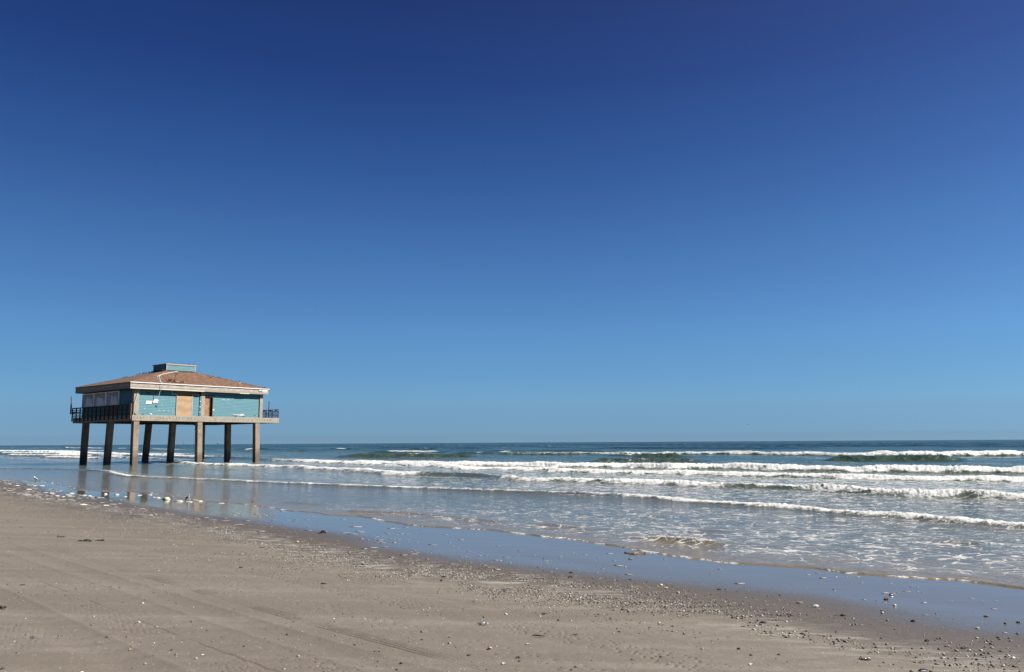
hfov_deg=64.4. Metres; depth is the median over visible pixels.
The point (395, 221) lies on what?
sky
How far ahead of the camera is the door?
94.77 m
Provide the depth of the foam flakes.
25.29 m
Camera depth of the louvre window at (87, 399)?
95.56 m
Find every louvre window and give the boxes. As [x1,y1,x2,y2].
[82,393,93,406]
[93,392,105,405]
[105,391,119,405]
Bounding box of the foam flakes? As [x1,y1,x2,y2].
[0,480,1006,642]
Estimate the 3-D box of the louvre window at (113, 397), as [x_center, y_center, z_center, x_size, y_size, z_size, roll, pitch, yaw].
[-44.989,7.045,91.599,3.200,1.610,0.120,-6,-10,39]
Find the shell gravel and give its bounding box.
[0,480,1021,671]
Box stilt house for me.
[70,363,278,464]
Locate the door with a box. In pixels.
[204,398,209,415]
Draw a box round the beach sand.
[0,480,1023,671]
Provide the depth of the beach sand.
10.50 m
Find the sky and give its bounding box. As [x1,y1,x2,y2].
[0,0,1023,445]
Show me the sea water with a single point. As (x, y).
(933, 509)
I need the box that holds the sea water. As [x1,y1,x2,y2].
[0,440,1023,588]
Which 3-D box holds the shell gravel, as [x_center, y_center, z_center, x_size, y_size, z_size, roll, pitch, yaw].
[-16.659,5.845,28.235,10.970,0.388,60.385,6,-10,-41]
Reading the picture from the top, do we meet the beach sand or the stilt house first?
the stilt house

